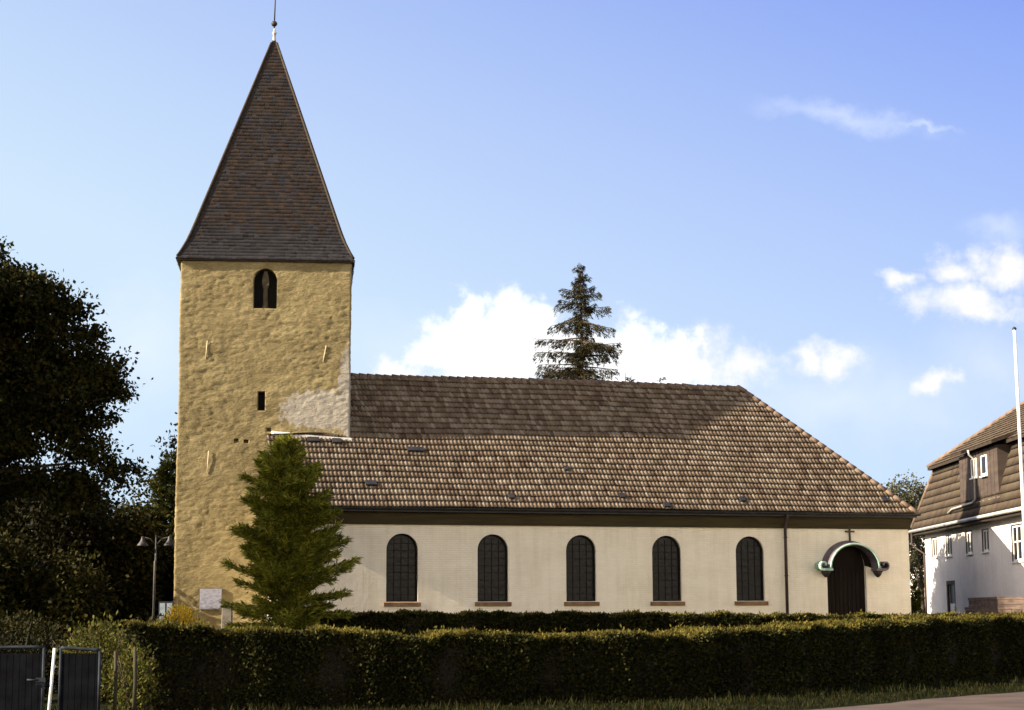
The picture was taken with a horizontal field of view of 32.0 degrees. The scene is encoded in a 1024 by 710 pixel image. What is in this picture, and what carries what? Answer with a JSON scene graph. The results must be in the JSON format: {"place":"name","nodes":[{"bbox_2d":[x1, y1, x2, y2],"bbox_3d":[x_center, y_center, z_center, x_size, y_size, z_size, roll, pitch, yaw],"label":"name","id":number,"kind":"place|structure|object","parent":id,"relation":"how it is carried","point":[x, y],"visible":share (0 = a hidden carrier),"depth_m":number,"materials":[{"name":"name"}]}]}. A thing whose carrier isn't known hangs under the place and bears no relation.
{"place":"outdoors","nodes":[
{"label":"outdoors","id":0,"kind":"place"},
{"bbox_2d":[221,608,232,628],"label":"stone pillar","id":1,"kind":"structure","parent":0,"point":[227,615],"depth_m":63.21,"materials":[{"name":"beige stone"}]},
{"bbox_2d":[0,0,1023,536],"label":"sky","id":2,"kind":"structure","parent":0,"point":[813,208],"materials":[{"name":"blue"}]},
{"bbox_2d":[44,638,1023,709],"bbox_3d":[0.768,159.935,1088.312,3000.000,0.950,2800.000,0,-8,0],"label":"ground","id":3,"kind":"structure","parent":0,"point":[54,701],"depth_m":35.22,"materials":[{"name":"green plant"}]},
{"bbox_2d":[0,472,37,555],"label":"bushy tree","id":4,"kind":"object","parent":3,"relation":"on","point":[4,527],"visible":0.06,"depth_m":70.75,"materials":[{"name":"green plant"}]},
{"bbox_2d":[0,526,51,629],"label":"bushy tree","id":5,"kind":"object","parent":3,"relation":"on","point":[16,578],"visible":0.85,"depth_m":64.97,"materials":[{"name":"green plant"}]},
{"bbox_2d":[0,609,52,653],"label":"shrub","id":6,"kind":"object","parent":3,"relation":"on","point":[17,626],"visible":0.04,"depth_m":44.72,"materials":[{"name":"green plant"}]},
{"bbox_2d":[0,626,66,696],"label":"shrub","id":7,"kind":"object","parent":3,"relation":"on","point":[46,643],"visible":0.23,"depth_m":36.42,"materials":[{"name":"green plant"}]},
{"bbox_2d":[0,609,71,687],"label":"shrub","id":8,"kind":"object","parent":3,"relation":"on","point":[41,628],"visible":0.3,"depth_m":40.86,"materials":[{"name":"green plant"}]},
{"bbox_2d":[47,648,55,709],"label":"gate post","id":9,"kind":"object","parent":3,"relation":"on","point":[51,678],"visible":1,"depth_m":29.50,"materials":[{"name":"white metal"}]},
{"bbox_2d":[0,645,45,709],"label":"gate leaf","id":10,"kind":"object","parent":9,"relation":"attached to","point":[22,680],"visible":1,"depth_m":29.53,"materials":[{"name":"paint"}]},
{"bbox_2d":[58,646,101,709],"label":"gate leaf","id":11,"kind":"object","parent":9,"relation":"attached to","point":[79,683],"visible":1,"depth_m":29.53,"materials":[{"name":"paint"}]},
{"bbox_2d":[0,466,150,634],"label":"bushy tree","id":12,"kind":"object","parent":3,"relation":"on","point":[51,532],"visible":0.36,"depth_m":68.60,"materials":[{"name":"green plant"}]},
{"bbox_2d":[0,236,153,521],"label":"broadleaf tree","id":13,"kind":"object","parent":3,"relation":"on","point":[54,388],"visible":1,"depth_m":54.82,"materials":[{"name":"green plant"}]},
{"bbox_2d":[22,540,132,638],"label":"bushy tree","id":14,"kind":"object","parent":3,"relation":"on","point":[75,591],"visible":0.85,"depth_m":65.12,"materials":[{"name":"green plant"}]},
{"bbox_2d":[45,625,125,694],"bbox_3d":[-9.185,6.818,39.462,2.443,1.734,2.589,0,-8,0],"label":"shrub","id":15,"kind":"object","parent":3,"relation":"on","point":[79,646],"visible":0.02,"depth_m":39.26,"materials":[{"name":"green plant"}]},
{"bbox_2d":[50,610,126,702],"bbox_3d":[-8.226,6.156,35.999,2.080,2.034,2.076,0,-8,0],"label":"shrub","id":16,"kind":"object","parent":3,"relation":"on","point":[99,638],"visible":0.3,"depth_m":35.75,"materials":[{"name":"green plant"}]},
{"bbox_2d":[53,465,131,532],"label":"bushy tree","id":17,"kind":"object","parent":3,"relation":"on","point":[109,508],"visible":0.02,"depth_m":74.67,"materials":[{"name":"green plant"}]},
{"bbox_2d":[112,651,117,709],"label":"fence post","id":18,"kind":"object","parent":3,"relation":"on","point":[114,707],"visible":1,"depth_m":29.81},
{"bbox_2d":[109,501,138,537],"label":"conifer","id":19,"kind":"object","parent":3,"relation":"on","point":[129,505],"depth_m":78.95,"materials":[{"name":"green plant"}]},
{"bbox_2d":[89,499,173,629],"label":"bushy tree","id":20,"kind":"object","parent":3,"relation":"on","point":[136,591],"visible":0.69,"depth_m":69.98,"materials":[{"name":"green plant"}]},
{"bbox_2d":[132,647,136,709],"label":"fence post","id":21,"kind":"object","parent":3,"relation":"on","point":[134,678],"visible":1,"depth_m":30.21,"materials":[{"name":"brown wood"}]},
{"bbox_2d":[101,637,169,709],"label":"shrub","id":22,"kind":"object","parent":3,"relation":"on","point":[122,667],"visible":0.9,"depth_m":31.62,"materials":[{"name":"green plant"}]},
{"bbox_2d":[103,612,188,655],"bbox_3d":[-8.540,7.207,42.866,2.935,2.084,2.970,0,-8,0],"label":"shrub","id":23,"kind":"object","parent":3,"relation":"on","point":[157,619],"depth_m":42.90,"materials":[{"name":"green plant"}]},
{"bbox_2d":[120,455,176,552],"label":"bushy tree","id":24,"kind":"object","parent":3,"relation":"on","point":[143,481],"visible":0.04,"depth_m":85.68,"materials":[{"name":"green plant"}]},
{"bbox_2d":[137,535,174,619],"bbox_3d":[-12.491,8.122,62.491,1.340,3.620,0.390,0,-8,0],"label":"street lamp","id":25,"kind":"object","parent":3,"relation":"on","point":[142,542],"visible":0.98,"depth_m":62.57,"materials":[{"name":"grey metal"}]},
{"bbox_2d":[137,449,176,560],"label":"conifer","id":26,"kind":"object","parent":3,"relation":"on","point":[165,502],"visible":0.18,"depth_m":79.50,"materials":[{"name":"green plant"}]},
{"bbox_2d":[149,528,174,615],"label":"bushy tree","id":27,"kind":"object","parent":3,"relation":"on","point":[170,571],"visible":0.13,"depth_m":73.06,"materials":[{"name":"green plant"}]},
{"bbox_2d":[154,412,176,470],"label":"bushy tree","id":28,"kind":"object","parent":3,"relation":"on","point":[173,442],"visible":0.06,"depth_m":87.97,"materials":[{"name":"green plant"}]},
{"bbox_2d":[158,601,173,619],"bbox_3d":[-12.155,9.307,62.730,0.523,1.300,0.087,0,-8,0],"label":"notice board","id":29,"kind":"object","parent":3,"relation":"on","point":[163,606],"visible":0.41,"depth_m":62.75,"materials":[{"name":"metal"}]},
{"bbox_2d":[162,603,200,625],"bbox_3d":[-10.878,8.929,58.833,1.545,1.649,1.392,0,-8,0],"label":"flowering shrub","id":30,"kind":"object","parent":3,"relation":"on","point":[183,613],"visible":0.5,"depth_m":58.74,"materials":[{"name":"yellow plant"}]},
{"bbox_2d":[218,432,363,629],"bbox_3d":[-7.928,6.205,61.553,4.424,7.361,4.712,-8,-11,41],"label":"conifer","id":31,"kind":"object","parent":3,"relation":"on","point":[286,549],"visible":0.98,"depth_m":61.09,"materials":[{"name":"green plant"}]},
{"bbox_2d":[173,0,920,629],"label":"church","id":32,"kind":"structure","parent":3,"relation":"on","point":[457,494],"depth_m":69.42,"materials":[{"name":"paint"}]},
{"bbox_2d":[199,588,222,609],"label":"plaque","id":33,"kind":"object","parent":32,"relation":"attached to","point":[209,598],"visible":0.93,"depth_m":67.19,"materials":[{"name":"grey stone"}]},
{"bbox_2d":[258,393,264,410],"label":"slit window","id":34,"kind":"structure","parent":32,"relation":"in","point":[261,400],"depth_m":68.90,"materials":[{"name":"black glass"}]},
{"bbox_2d":[254,271,276,308],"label":"belfry window","id":35,"kind":"structure","parent":32,"relation":"in","point":[265,282],"depth_m":69.57,"materials":[{"name":"stone"}]},
{"bbox_2d":[383,534,420,606],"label":"window","id":36,"kind":"structure","parent":32,"relation":"in","point":[401,551],"depth_m":66.42,"materials":[{"name":"black glass"}]},
{"bbox_2d":[475,534,511,605],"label":"window","id":37,"kind":"structure","parent":32,"relation":"in","point":[492,549],"depth_m":67.40,"materials":[{"name":"black glass"}]},
{"bbox_2d":[564,535,599,605],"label":"window","id":38,"kind":"structure","parent":32,"relation":"in","point":[580,550],"depth_m":68.40,"materials":[{"name":"black glass"}]},
{"bbox_2d":[650,536,684,605],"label":"window","id":39,"kind":"structure","parent":32,"relation":"in","point":[665,550],"depth_m":69.37,"materials":[{"name":"black glass"}]},
{"bbox_2d":[734,536,767,604],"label":"window","id":40,"kind":"structure","parent":32,"relation":"in","point":[749,552],"depth_m":70.34,"materials":[{"name":"black glass"}]},
{"bbox_2d":[827,546,864,615],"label":"door","id":41,"kind":"structure","parent":32,"relation":"in","point":[845,584],"depth_m":71.42,"materials":[{"name":"brown wood"}]},
{"bbox_2d":[123,609,1023,709],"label":"clipped hedge","id":42,"kind":"object","parent":3,"relation":"on","point":[203,665],"visible":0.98,"depth_m":34.88,"materials":[{"name":"green plant"}]},
{"bbox_2d":[532,262,624,380],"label":"spruce","id":43,"kind":"object","parent":3,"relation":"on","point":[587,348],"visible":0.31,"depth_m":96.10,"materials":[{"name":"green plant"}]},
{"bbox_2d":[597,372,612,379],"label":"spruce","id":44,"kind":"object","parent":3,"relation":"on","point":[605,374],"visible":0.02,"depth_m":94.72,"materials":[{"name":"green plant"}]},
{"bbox_2d":[624,373,634,381],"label":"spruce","id":45,"kind":"object","parent":3,"relation":"on","point":[625,377],"visible":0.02,"depth_m":96.79,"materials":[{"name":"green plant"}]},
{"bbox_2d":[299,607,979,635],"bbox_3d":[5.627,9.778,65.299,26.965,1.143,1.490,2,-9,-16],"label":"boundary hedge","id":46,"kind":"object","parent":3,"relation":"on","point":[413,622],"visible":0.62,"depth_m":63.72,"materials":[{"name":"green plant"}]},
{"bbox_2d":[881,469,926,613],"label":"broadleaf tree","id":47,"kind":"object","parent":3,"relation":"on","point":[915,555],"visible":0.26,"depth_m":102.10,"materials":[{"name":"green plant"}]},
{"bbox_2d":[910,579,925,614],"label":"shrub","id":48,"kind":"object","parent":3,"relation":"on","point":[916,601],"visible":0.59,"depth_m":83.08,"materials":[{"name":"green plant"}]},
{"bbox_2d":[910,539,927,608],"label":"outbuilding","id":49,"kind":"structure","parent":3,"relation":"on","point":[915,574],"depth_m":107.40,"materials":[{"name":"white paint"}]},
{"bbox_2d":[908,401,1023,613],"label":"house","id":50,"kind":"structure","parent":3,"relation":"on","point":[967,523],"depth_m":81.69,"materials":[{"name":"white paint"}]},
{"bbox_2d":[930,537,937,558],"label":"window","id":51,"kind":"structure","parent":50,"relation":"in","point":[934,539],"depth_m":89.68,"materials":[{"name":"white paint"}]},
{"bbox_2d":[945,535,951,557],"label":"window","id":52,"kind":"structure","parent":50,"relation":"in","point":[948,539],"depth_m":86.65,"materials":[{"name":"white paint"}]},
{"bbox_2d":[946,580,955,612],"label":"door","id":53,"kind":"structure","parent":50,"relation":"in","point":[950,585],"depth_m":86.40,"materials":[{"name":"white paint"}]},
{"bbox_2d":[965,530,972,555],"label":"window","id":54,"kind":"structure","parent":50,"relation":"in","point":[968,534],"depth_m":82.80,"materials":[{"name":"white paint"}]},
{"bbox_2d":[981,528,988,552],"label":"window","id":55,"kind":"structure","parent":50,"relation":"in","point":[985,535],"depth_m":80.00,"materials":[{"name":"white paint"}]},
{"bbox_2d":[1010,523,1023,562],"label":"window","id":56,"kind":"structure","parent":50,"relation":"in","point":[1016,529],"depth_m":74.84,"materials":[{"name":"white paint"}]},
{"bbox_2d":[965,597,1023,613],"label":"low brick wall","id":57,"kind":"structure","parent":3,"relation":"on","point":[985,605],"depth_m":73.47,"materials":[{"name":"brown brick"}]},
{"bbox_2d":[1012,327,1023,545],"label":"flagpole","id":58,"kind":"object","parent":3,"relation":"on","point":[1014,329],"visible":1,"depth_m":52.19,"materials":[{"name":"white metal"}]},
{"bbox_2d":[814,692,1023,709],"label":"road","id":59,"kind":"structure","parent":0,"point":[1009,701],"depth_m":33.42,"materials":[{"name":"grey asphalt"}]}
]}

